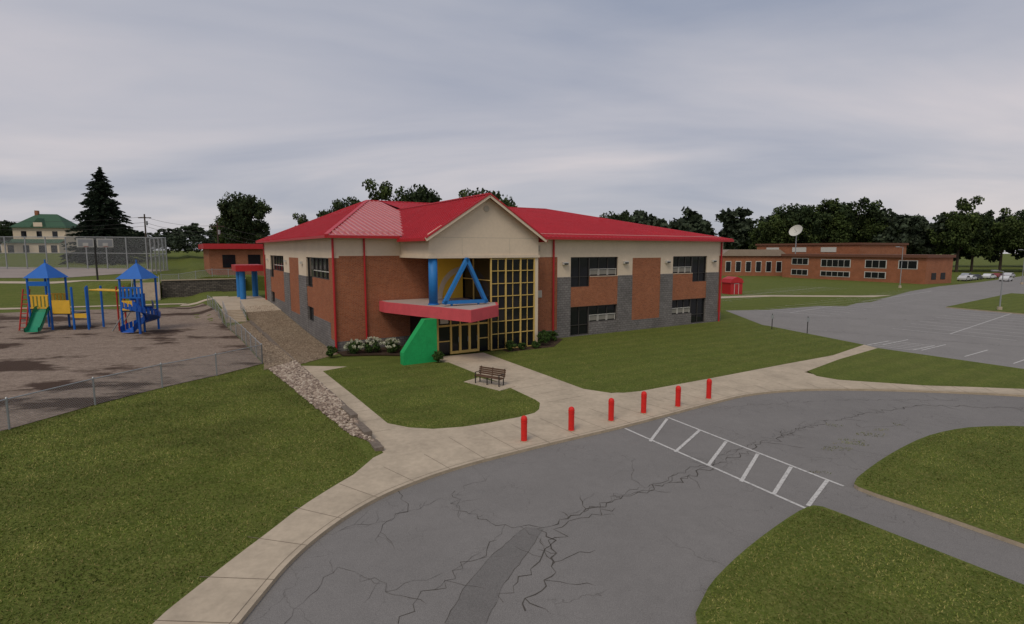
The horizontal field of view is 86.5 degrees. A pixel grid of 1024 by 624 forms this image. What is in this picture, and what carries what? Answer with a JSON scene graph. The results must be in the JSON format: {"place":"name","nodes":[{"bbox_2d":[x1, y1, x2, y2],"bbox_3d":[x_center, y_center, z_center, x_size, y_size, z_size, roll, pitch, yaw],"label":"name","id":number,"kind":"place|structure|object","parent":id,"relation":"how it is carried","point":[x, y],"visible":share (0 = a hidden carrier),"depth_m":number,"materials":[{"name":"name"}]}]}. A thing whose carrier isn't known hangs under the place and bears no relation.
{"place":"outdoors","nodes":[
{"label":"outdoors","id":0,"kind":"place"},
{"bbox_2d":[0,280,131,283],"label":"concrete path","id":1,"kind":"structure","parent":0,"point":[24,282],"depth_m":85.90,"materials":[{"name":"beige concrete"}]},
{"bbox_2d":[76,238,112,279],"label":"basketball hoop","id":2,"kind":"object","parent":1,"relation":"on","point":[85,242],"visible":1,"depth_m":87.35,"materials":[{"name":"metal"}]},
{"bbox_2d":[0,298,213,309],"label":"concrete path","id":3,"kind":"structure","parent":0,"point":[184,304],"depth_m":71.51,"materials":[{"name":"beige concrete"}]},
{"bbox_2d":[0,303,261,430],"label":"playground gravel","id":4,"kind":"structure","parent":0,"point":[60,354],"depth_m":37.66,"materials":[{"name":"grey gravel"}]},
{"bbox_2d":[213,296,280,311],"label":"concrete path","id":5,"kind":"structure","parent":0,"point":[248,302],"depth_m":68.23,"materials":[{"name":"beige concrete"}]},
{"bbox_2d":[231,264,263,298],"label":"side entrance canopy","id":6,"kind":"object","parent":5,"relation":"on","point":[240,269],"visible":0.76,"depth_m":73.27,"materials":[{"name":"blue metal"}]},
{"bbox_2d":[244,305,337,363],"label":"tan gravel","id":7,"kind":"structure","parent":0,"point":[300,337],"depth_m":49.55,"materials":[{"name":"beige gravel"}]},
{"bbox_2d":[0,250,1023,623],"bbox_3d":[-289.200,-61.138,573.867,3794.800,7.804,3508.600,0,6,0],"label":"grass ground","id":8,"kind":"structure","parent":0,"point":[176,264],"depth_m":18.48,"materials":[{"name":"green plant"}]},
{"bbox_2d":[0,223,11,252],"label":"deciduous tree","id":9,"kind":"object","parent":8,"relation":"on","point":[6,232],"visible":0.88,"depth_m":150.68,"materials":[{"name":"green plant"}]},
{"bbox_2d":[1,210,79,252],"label":"farmhouse","id":10,"kind":"object","parent":8,"relation":"on","point":[27,228],"visible":0.77,"depth_m":158.31,"materials":[{"name":"beige paint"}]},
{"bbox_2d":[0,267,165,277],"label":"sports court","id":11,"kind":"object","parent":8,"relation":"on","point":[15,272],"visible":0.66,"depth_m":103.63,"materials":[{"name":"grey concrete"}]},
{"bbox_2d":[0,236,167,273],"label":"ball court fence","id":12,"kind":"object","parent":11,"relation":"on","point":[162,240],"visible":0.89,"depth_m":112.33,"materials":[{"name":"metal"}]},
{"bbox_2d":[24,260,159,331],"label":"towers","id":13,"kind":"structure","parent":8,"relation":"on","point":[134,272],"depth_m":48.91,"materials":[{"name":"blue plastic"}]},
{"bbox_2d":[28,282,145,329],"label":"panels","id":14,"kind":"object","parent":13,"relation":"attached to","point":[60,306],"visible":0.81,"depth_m":49.06,"materials":[{"name":"yellow plastic"}]},
{"bbox_2d":[31,309,156,314],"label":"decks","id":15,"kind":"object","parent":13,"relation":"attached to","point":[85,312],"visible":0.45,"depth_m":49.24,"materials":[{"name":"metal"}]},
{"bbox_2d":[23,306,49,331],"bbox_3d":[-41.780,0.567,47.897,1.053,2.050,2.878,-3,7,-22],"label":"slide","id":16,"kind":"object","parent":15,"relation":"attached to","point":[36,321],"visible":1,"depth_m":47.91,"materials":[{"name":"green plastic"}]},
{"bbox_2d":[58,166,149,264],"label":"spruce tree","id":17,"kind":"object","parent":8,"relation":"on","point":[103,208],"visible":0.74,"depth_m":136.29,"materials":[{"name":"green plant"}]},
{"bbox_2d":[89,286,128,330],"bbox_3d":[-36.325,-0.332,49.379,4.759,4.100,0.993,2,7,19],"label":"overhead ladder","id":18,"kind":"object","parent":8,"relation":"on","point":[116,290],"visible":0.78,"depth_m":48.65,"materials":[{"name":"yellow metal"}]},
{"bbox_2d":[0,344,262,429],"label":"chain link fence","id":19,"kind":"object","parent":8,"relation":"on","point":[7,411],"visible":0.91,"depth_m":26.15,"materials":[{"name":"metal"}]},
{"bbox_2d":[120,298,160,333],"bbox_3d":[-32.005,0.400,46.930,2.886,3.200,3.145,-6,9,-41],"label":"spiral slide","id":20,"kind":"object","parent":8,"relation":"on","point":[139,309],"visible":0.99,"depth_m":46.85,"materials":[{"name":"blue plastic"}]},
{"bbox_2d":[134,231,152,252],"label":"tree","id":21,"kind":"object","parent":8,"relation":"on","point":[141,233],"visible":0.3,"depth_m":172.62,"materials":[{"name":"green plant"}]},
{"bbox_2d":[138,214,150,267],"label":"utility pole","id":22,"kind":"object","parent":8,"relation":"on","point":[145,222],"visible":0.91,"depth_m":118.57,"materials":[{"name":"brown wood"}]},
{"bbox_2d":[131,276,160,300],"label":"concrete stairs","id":23,"kind":"structure","parent":8,"relation":"on","point":[149,290],"depth_m":80.24,"materials":[{"name":"concrete"}]},
{"bbox_2d":[0,365,367,623],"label":"grass tufts","id":24,"kind":"object","parent":8,"relation":"on","point":[132,463],"visible":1,"depth_m":18.26,"materials":[{"name":"green plant"}]},
{"bbox_2d":[160,278,245,297],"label":"wall","id":25,"kind":"structure","parent":8,"relation":"on","point":[181,288],"depth_m":84.76,"materials":[{"name":"stone"}]},
{"bbox_2d":[161,269,235,279],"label":"chain link fence","id":26,"kind":"object","parent":25,"relation":"on","point":[195,273],"visible":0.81,"depth_m":86.03,"materials":[{"name":"metal"}]},
{"bbox_2d":[210,222,223,243],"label":"utility pole","id":27,"kind":"object","parent":8,"relation":"on","point":[218,231],"visible":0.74,"depth_m":110.69,"materials":[{"name":"brown wood"}]},
{"bbox_2d":[209,214,248,243],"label":"deciduous tree","id":28,"kind":"object","parent":8,"relation":"on","point":[219,220],"visible":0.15,"depth_m":128.27,"materials":[{"name":"green plant"}]},
{"bbox_2d":[198,244,263,275],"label":"brick annex","id":29,"kind":"object","parent":8,"relation":"on","point":[220,256],"visible":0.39,"depth_m":94.83,"materials":[{"name":"red brick"}]},
{"bbox_2d":[207,295,261,361],"bbox_3d":[-26.412,0.638,50.547,0.291,2.102,37.586,-4,8,-33],"label":"chain link fence","id":30,"kind":"object","parent":8,"relation":"on","point":[241,326],"visible":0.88,"depth_m":46.47,"materials":[{"name":"metal"}]},
{"bbox_2d":[221,301,247,322],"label":"concrete stairs","id":31,"kind":"structure","parent":8,"relation":"on","point":[237,314],"depth_m":57.44,"materials":[{"name":"concrete"}]},
{"bbox_2d":[217,191,271,243],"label":"deciduous tree","id":32,"kind":"object","parent":8,"relation":"on","point":[238,212],"visible":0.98,"depth_m":122.44,"materials":[{"name":"green plant"}]},
{"bbox_2d":[228,322,292,369],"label":"tan gravel","id":33,"kind":"structure","parent":8,"relation":"on","point":[247,326],"depth_m":42.76,"materials":[{"name":"beige gravel"}]},
{"bbox_2d":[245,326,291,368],"bbox_3d":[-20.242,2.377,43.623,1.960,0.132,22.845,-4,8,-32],"label":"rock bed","id":34,"kind":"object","parent":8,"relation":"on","point":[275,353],"visible":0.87,"depth_m":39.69,"materials":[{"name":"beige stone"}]},
{"bbox_2d":[292,213,307,226],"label":"deciduous tree","id":35,"kind":"object","parent":8,"relation":"on","point":[302,219],"visible":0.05,"depth_m":122.16,"materials":[{"name":"green plant"}]},
{"bbox_2d":[248,320,383,450],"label":"blocks","id":36,"kind":"structure","parent":8,"relation":"on","point":[376,445],"depth_m":24.33,"materials":[{"name":"grey stone"}]},
{"bbox_2d":[268,360,374,441],"bbox_3d":[-10.730,4.284,28.590,2.057,0.601,17.012,-4,8,-32],"label":"rock bed","id":37,"kind":"object","parent":8,"relation":"on","point":[293,373],"visible":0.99,"depth_m":27.66,"materials":[{"name":"grey stone"}]},
{"bbox_2d":[326,345,337,356],"bbox_3d":[-13.440,2.951,40.562,0.895,0.930,0.944,-2,7,-15],"label":"shrub","id":38,"kind":"object","parent":8,"relation":"on","point":[331,351],"visible":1,"depth_m":40.43,"materials":[{"name":"green plant"}]},
{"bbox_2d":[316,196,360,217],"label":"deciduous tree","id":39,"kind":"object","parent":8,"relation":"on","point":[338,205],"visible":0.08,"depth_m":114.83,"materials":[{"name":"green plant"}]},
{"bbox_2d":[338,345,402,355],"bbox_3d":[-10.139,3.184,41.912,5.589,0.100,4.710,-3,7,-28],"label":"mulch bed","id":40,"kind":"object","parent":8,"relation":"on","point":[362,352],"visible":0.59,"depth_m":41.58,"materials":[{"name":"brown soil"}]},
{"bbox_2d":[343,339,363,353],"bbox_3d":[-12.034,2.660,41.593,1.652,1.270,1.657,0,6,0],"label":"hydrangea bush","id":41,"kind":"object","parent":40,"relation":"on","point":[355,346],"visible":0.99,"depth_m":41.27,"materials":[{"name":"white plant"}]},
{"bbox_2d":[361,337,383,352],"bbox_3d":[-10.749,2.568,41.951,1.738,1.371,1.665,0,6,0],"label":"hydrangea bush","id":42,"kind":"object","parent":40,"relation":"on","point":[373,347],"visible":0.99,"depth_m":41.70,"materials":[{"name":"white plant"}]},
{"bbox_2d":[383,337,401,352],"bbox_3d":[-9.224,2.606,41.989,1.460,1.293,1.562,-5,8,-37],"label":"hydrangea bush","id":43,"kind":"object","parent":40,"relation":"on","point":[391,345],"visible":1,"depth_m":41.75,"materials":[{"name":"white plant"}]},
{"bbox_2d":[362,178,394,200],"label":"deciduous tree","id":44,"kind":"object","parent":8,"relation":"on","point":[385,190],"visible":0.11,"depth_m":117.67,"materials":[{"name":"green plant"}]},
{"bbox_2d":[393,184,441,202],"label":"deciduous tree","id":45,"kind":"object","parent":8,"relation":"on","point":[423,194],"visible":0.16,"depth_m":113.07,"materials":[{"name":"green plant"}]},
{"bbox_2d":[400,318,436,364],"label":"green fin wall","id":46,"kind":"structure","parent":8,"relation":"on","point":[420,346],"depth_m":38.58,"materials":[{"name":"paint"}]},
{"bbox_2d":[323,362,539,428],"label":"lawn grass","id":47,"kind":"structure","parent":8,"relation":"on","point":[473,389],"depth_m":29.45,"materials":[{"name":"green plant"}]},
{"bbox_2d":[465,377,514,390],"bbox_3d":[-1.400,4.265,32.188,3.222,0.050,1.348,6,9,43],"label":"bench pad","id":48,"kind":"object","parent":47,"relation":"on","point":[493,385],"visible":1,"depth_m":31.99,"materials":[{"name":"concrete"}]},
{"bbox_2d":[474,366,505,386],"bbox_3d":[-1.299,3.774,32.059,1.900,0.955,0.664,4,8,33],"label":"park bench","id":49,"kind":"object","parent":48,"relation":"on","point":[489,371],"visible":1,"depth_m":32.09,"materials":[{"name":"wood"}]},
{"bbox_2d":[432,350,443,362],"bbox_3d":[-5.264,3.166,38.657,0.895,0.925,0.810,5,8,40],"label":"shrub","id":50,"kind":"object","parent":8,"relation":"on","point":[438,356],"visible":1,"depth_m":38.47,"materials":[{"name":"green plant"}]},
{"bbox_2d":[458,189,468,197],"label":"deciduous tree","id":51,"kind":"object","parent":8,"relation":"on","point":[461,192],"visible":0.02,"depth_m":121.02,"materials":[{"name":"green plant"}]},
{"bbox_2d":[410,258,537,354],"bbox_3d":[-3.163,-0.739,45.079,8.960,7.680,5.750,-4,8,-32],"label":"glazed entrance","id":52,"kind":"object","parent":8,"relation":"on","point":[509,286],"visible":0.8,"depth_m":43.73,"materials":[{"name":"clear glass"}]},
{"bbox_2d":[379,298,498,322],"bbox_3d":[-4.813,-0.230,41.470,7.500,0.845,10.120,-4,8,-32],"label":"entrance canopy","id":53,"kind":"object","parent":52,"relation":"attached to","point":[471,312],"visible":0.87,"depth_m":39.79,"materials":[{"name":"red metal"}]},
{"bbox_2d":[428,258,438,304],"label":"blue column","id":54,"kind":"structure","parent":53,"relation":"on","point":[433,281],"depth_m":39.97,"materials":[{"name":"metal"}]},
{"bbox_2d":[442,257,487,305],"bbox_3d":[-3.425,-2.236,39.907,3.675,3.504,0.340,-4,8,-32],"label":"triangle frame","id":55,"kind":"object","parent":53,"relation":"on","point":[446,300],"visible":1,"depth_m":39.71,"materials":[{"name":"blue paint"}]},
{"bbox_2d":[462,187,516,206],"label":"deciduous tree","id":56,"kind":"object","parent":8,"relation":"on","point":[507,203],"visible":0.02,"depth_m":114.59,"materials":[{"name":"green plant"}]},
{"bbox_2d":[264,238,722,351],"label":"walls","id":57,"kind":"structure","parent":8,"relation":"on","point":[600,287],"depth_m":50.40,"materials":[{"name":"brick"}]},
{"bbox_2d":[397,193,547,257],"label":"gable portico","id":58,"kind":"structure","parent":57,"relation":"on","point":[487,225],"depth_m":42.01,"materials":[{"name":"beige paint"}]},
{"bbox_2d":[263,238,722,352],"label":"downspouts and lights","id":59,"kind":"object","parent":57,"relation":"attached to","point":[333,277],"visible":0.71,"depth_m":47.45,"materials":[{"name":"metal"}]},
{"bbox_2d":[256,200,733,242],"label":"roof","id":60,"kind":"structure","parent":57,"relation":"on","point":[372,219],"depth_m":55.05,"materials":[{"name":"red metal"}]},
{"bbox_2d":[0,206,1023,262],"bbox_3d":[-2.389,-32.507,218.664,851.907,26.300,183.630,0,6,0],"label":"distant treeline","id":61,"kind":"object","parent":8,"relation":"on","point":[914,228],"visible":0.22,"depth_m":243.83,"materials":[{"name":"green plant"}]},
{"bbox_2d":[503,338,562,351],"bbox_3d":[1.895,2.761,45.632,7.300,0.100,3.450,-4,8,-32],"label":"mulch bed","id":62,"kind":"object","parent":8,"relation":"on","point":[552,343],"visible":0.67,"depth_m":44.60,"materials":[{"name":"brown soil"}]},
{"bbox_2d":[505,340,516,350],"bbox_3d":[-0.105,2.660,42.662,0.916,1.028,0.976,-4,8,-34],"label":"shrub","id":63,"kind":"object","parent":62,"relation":"on","point":[509,345],"visible":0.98,"depth_m":42.46,"materials":[{"name":"green plant"}]},
{"bbox_2d":[537,331,549,344],"bbox_3d":[2.604,2.221,45.033,1.162,1.362,1.143,0,6,0],"label":"shrub","id":64,"kind":"object","parent":62,"relation":"on","point":[542,340],"visible":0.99,"depth_m":44.83,"materials":[{"name":"green plant"}]},
{"bbox_2d":[549,330,558,340],"bbox_3d":[3.549,2.120,47.397,1.137,1.036,1.134,0,6,0],"label":"shrub","id":65,"kind":"object","parent":62,"relation":"on","point":[554,334],"visible":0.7,"depth_m":47.15,"materials":[{"name":"green plant"}]},
{"bbox_2d":[599,210,634,222],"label":"deciduous tree","id":66,"kind":"object","parent":8,"relation":"on","point":[624,216],"visible":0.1,"depth_m":116.02,"materials":[{"name":"green plant"}]},
{"bbox_2d":[483,320,862,392],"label":"lawn grass","id":67,"kind":"structure","parent":8,"relation":"on","point":[712,334],"depth_m":41.67,"materials":[{"name":"green plant"}]},
{"bbox_2d":[722,276,743,293],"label":"garden shed","id":68,"kind":"structure","parent":8,"relation":"on","point":[732,285],"depth_m":99.10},
{"bbox_2d":[722,249,785,275],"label":"brick school wing","id":69,"kind":"structure","parent":8,"relation":"on","point":[752,262],"depth_m":169.78,"materials":[{"name":"orange brick"}]},
{"bbox_2d":[748,207,803,248],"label":"deciduous tree","id":70,"kind":"object","parent":8,"relation":"on","point":[773,232],"visible":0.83,"depth_m":212.34,"materials":[{"name":"green plant"}]},
{"bbox_2d":[722,298,869,307],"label":"grass strip","id":71,"kind":"object","parent":8,"relation":"on","point":[789,302],"depth_m":83.52,"materials":[{"name":"green plant"}]},
{"bbox_2d":[771,203,833,242],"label":"deciduous tree","id":72,"kind":"object","parent":8,"relation":"on","point":[804,215],"visible":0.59,"depth_m":212.78,"materials":[{"name":"green plant"}]},
{"bbox_2d":[799,198,853,242],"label":"deciduous tree","id":73,"kind":"object","parent":8,"relation":"on","point":[841,235],"visible":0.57,"depth_m":211.19,"materials":[{"name":"green plant"}]},
{"bbox_2d":[819,196,886,242],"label":"deciduous tree","id":74,"kind":"object","parent":8,"relation":"on","point":[845,209],"visible":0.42,"depth_m":212.00,"materials":[{"name":"green plant"}]},
{"bbox_2d":[755,243,955,283],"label":"brick school wing","id":75,"kind":"structure","parent":8,"relation":"on","point":[875,262],"depth_m":144.83,"materials":[{"name":"orange brick"}]},
{"bbox_2d":[789,225,802,253],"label":"satellite dish","id":76,"kind":"object","parent":75,"relation":"on","point":[795,230],"visible":0.93,"depth_m":166.48,"materials":[{"name":"metal"}]},
{"bbox_2d":[850,199,894,242],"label":"deciduous tree","id":77,"kind":"object","parent":8,"relation":"on","point":[868,231],"visible":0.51,"depth_m":212.97,"materials":[{"name":"green plant"}]},
{"bbox_2d":[808,348,1023,388],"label":"lawn grass","id":78,"kind":"structure","parent":8,"relation":"on","point":[880,365],"depth_m":35.48,"materials":[{"name":"green plant"}]},
{"bbox_2d":[926,195,986,271],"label":"deciduous tree","id":79,"kind":"object","parent":8,"relation":"on","point":[961,225],"visible":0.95,"depth_m":194.74,"materials":[{"name":"green plant"}]},
{"bbox_2d":[960,210,994,271],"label":"deciduous tree","id":80,"kind":"object","parent":8,"relation":"on","point":[988,218],"visible":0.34,"depth_m":196.16,"materials":[{"name":"green plant"}]},
{"bbox_2d":[980,207,1023,271],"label":"deciduous tree","id":81,"kind":"object","parent":8,"relation":"on","point":[1005,235],"visible":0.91,"depth_m":193.92,"materials":[{"name":"green plant"}]},
{"bbox_2d":[1002,209,1023,249],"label":"deciduous tree","id":82,"kind":"object","parent":8,"relation":"on","point":[1020,213],"visible":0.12,"depth_m":195.45,"materials":[{"name":"green plant"}]},
{"bbox_2d":[0,0,1023,253],"label":"sky","id":83,"kind":"structure","parent":0,"point":[660,108],"materials":[{"name":"grey"}]},
{"bbox_2d":[153,345,1023,623],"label":"concrete sidewalk","id":84,"kind":"structure","parent":0,"point":[215,598],"depth_m":23.27,"materials":[{"name":"beige concrete"}]},
{"bbox_2d":[520,415,527,441],"bbox_3d":[0.500,4.824,22.539,0.336,1.080,0.336,0,6,0],"label":"bollard","id":85,"kind":"object","parent":84,"relation":"on","point":[523,428],"visible":1,"depth_m":22.44,"materials":[{"name":"metal"}]},
{"bbox_2d":[567,406,574,431],"bbox_3d":[2.600,4.677,23.831,0.336,1.080,0.336,0,6,0],"label":"bollard","id":86,"kind":"object","parent":84,"relation":"on","point":[571,410],"visible":1,"depth_m":23.73,"materials":[{"name":"metal"}]},
{"bbox_2d":[607,398,614,421],"bbox_3d":[4.600,4.519,25.222,0.336,1.080,0.336,0,6,0],"label":"bollard","id":87,"kind":"object","parent":84,"relation":"on","point":[611,401],"visible":1,"depth_m":25.12,"materials":[{"name":"metal"}]},
{"bbox_2d":[640,391,646,413],"bbox_3d":[6.400,4.383,26.415,0.336,1.080,0.336,0,6,0],"label":"bollard","id":88,"kind":"object","parent":84,"relation":"on","point":[643,401],"visible":1,"depth_m":26.32,"materials":[{"name":"metal"}]},
{"bbox_2d":[674,386,680,407],"bbox_3d":[8.400,4.259,27.507,0.336,1.080,0.336,0,6,0],"label":"bollard","id":89,"kind":"object","parent":84,"relation":"on","point":[678,397],"visible":1,"depth_m":27.41,"materials":[{"name":"metal"}]},
{"bbox_2d":[705,379,711,398],"bbox_3d":[10.500,4.090,28.998,0.336,1.080,0.336,0,6,0],"label":"bollard","id":90,"kind":"object","parent":84,"relation":"on","point":[708,388],"visible":1,"depth_m":28.90,"materials":[{"name":"metal"}]},
{"bbox_2d":[242,391,1023,623],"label":"asphalt road","id":91,"kind":"structure","parent":0,"point":[668,553],"depth_m":16.43,"materials":[{"name":"grey asphalt"}]},
{"bbox_2d":[445,527,542,623],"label":"asphalt patch","id":92,"kind":"object","parent":91,"relation":"on","point":[474,605],"visible":1,"depth_m":13.21,"materials":[{"name":"grey asphalt"}]},
{"bbox_2d":[695,505,1023,623],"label":"traffic island","id":93,"kind":"structure","parent":91,"relation":"on","point":[725,619],"depth_m":12.88,"materials":[{"name":"plant"}]},
{"bbox_2d":[701,507,1023,623],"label":"grass tufts","id":94,"kind":"object","parent":93,"relation":"on","point":[868,576],"visible":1,"depth_m":12.95,"materials":[{"name":"green plant"}]},
{"bbox_2d":[854,426,1023,547],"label":"traffic island","id":95,"kind":"structure","parent":91,"relation":"on","point":[906,501],"depth_m":18.61,"materials":[{"name":"plant"}]},
{"bbox_2d":[861,426,1023,539],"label":"grass tufts","id":96,"kind":"object","parent":95,"relation":"on","point":[958,480],"visible":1,"depth_m":19.26,"materials":[{"name":"green plant"}]},
{"bbox_2d":[721,295,887,297],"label":"gravel path","id":97,"kind":"structure","parent":0,"point":[801,296],"depth_m":94.35,"materials":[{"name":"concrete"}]},
{"bbox_2d":[728,276,1023,368],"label":"parking lot asphalt","id":98,"kind":"structure","parent":0,"point":[861,323],"depth_m":59.66,"materials":[{"name":"grey asphalt"}]},
{"bbox_2d":[284,317,1023,623],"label":"pavement cracks","id":99,"kind":"object","parent":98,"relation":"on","point":[551,558],"visible":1,"depth_m":15.83,"materials":[{"name":"black asphalt"}]},
{"bbox_2d":[624,286,1023,507],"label":"road markings","id":100,"kind":"object","parent":98,"relation":"on","point":[784,477],"visible":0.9,"depth_m":21.50,"materials":[{"name":"paint"}]},
{"bbox_2d":[957,275,971,280],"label":"parked car","id":101,"kind":"object","parent":98,"relation":"on","point":[964,277],"visible":0.99,"depth_m":141.12,"materials":[{"name":"paint"}]},
{"bbox_2d":[946,293,1023,314],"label":"parking island","id":102,"kind":"structure","parent":98,"relation":"on","point":[1012,303],"depth_m":79.26,"materials":[{"name":"plant"}]},
{"bbox_2d":[991,270,1003,309],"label":"street lamp","id":103,"kind":"object","parent":102,"relation":"on","point":[999,308],"visible":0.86,"depth_m":72.12,"materials":[{"name":"metal"}]},
{"bbox_2d":[982,273,995,278],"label":"parked car","id":104,"kind":"object","parent":98,"relation":"on","point":[987,276],"visible":0.88,"depth_m":151.96,"materials":[{"name":"paint"}]},
{"bbox_2d":[999,275,1012,281],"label":"parked car","id":105,"kind":"object","parent":98,"relation":"on","point":[1007,278],"visible":0.93,"depth_m":139.99,"materials":[{"name":"paint"}]},
{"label":"utility pole","id":106,"kind":"object","parent":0,"visible":0},
{"bbox_2d":[0,217,265,243],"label":"power lines","id":107,"kind":"object","parent":106,"relation":"attached to","point":[132,223],"visible":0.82,"depth_m":119.52,"materials":[{"name":"metal"}]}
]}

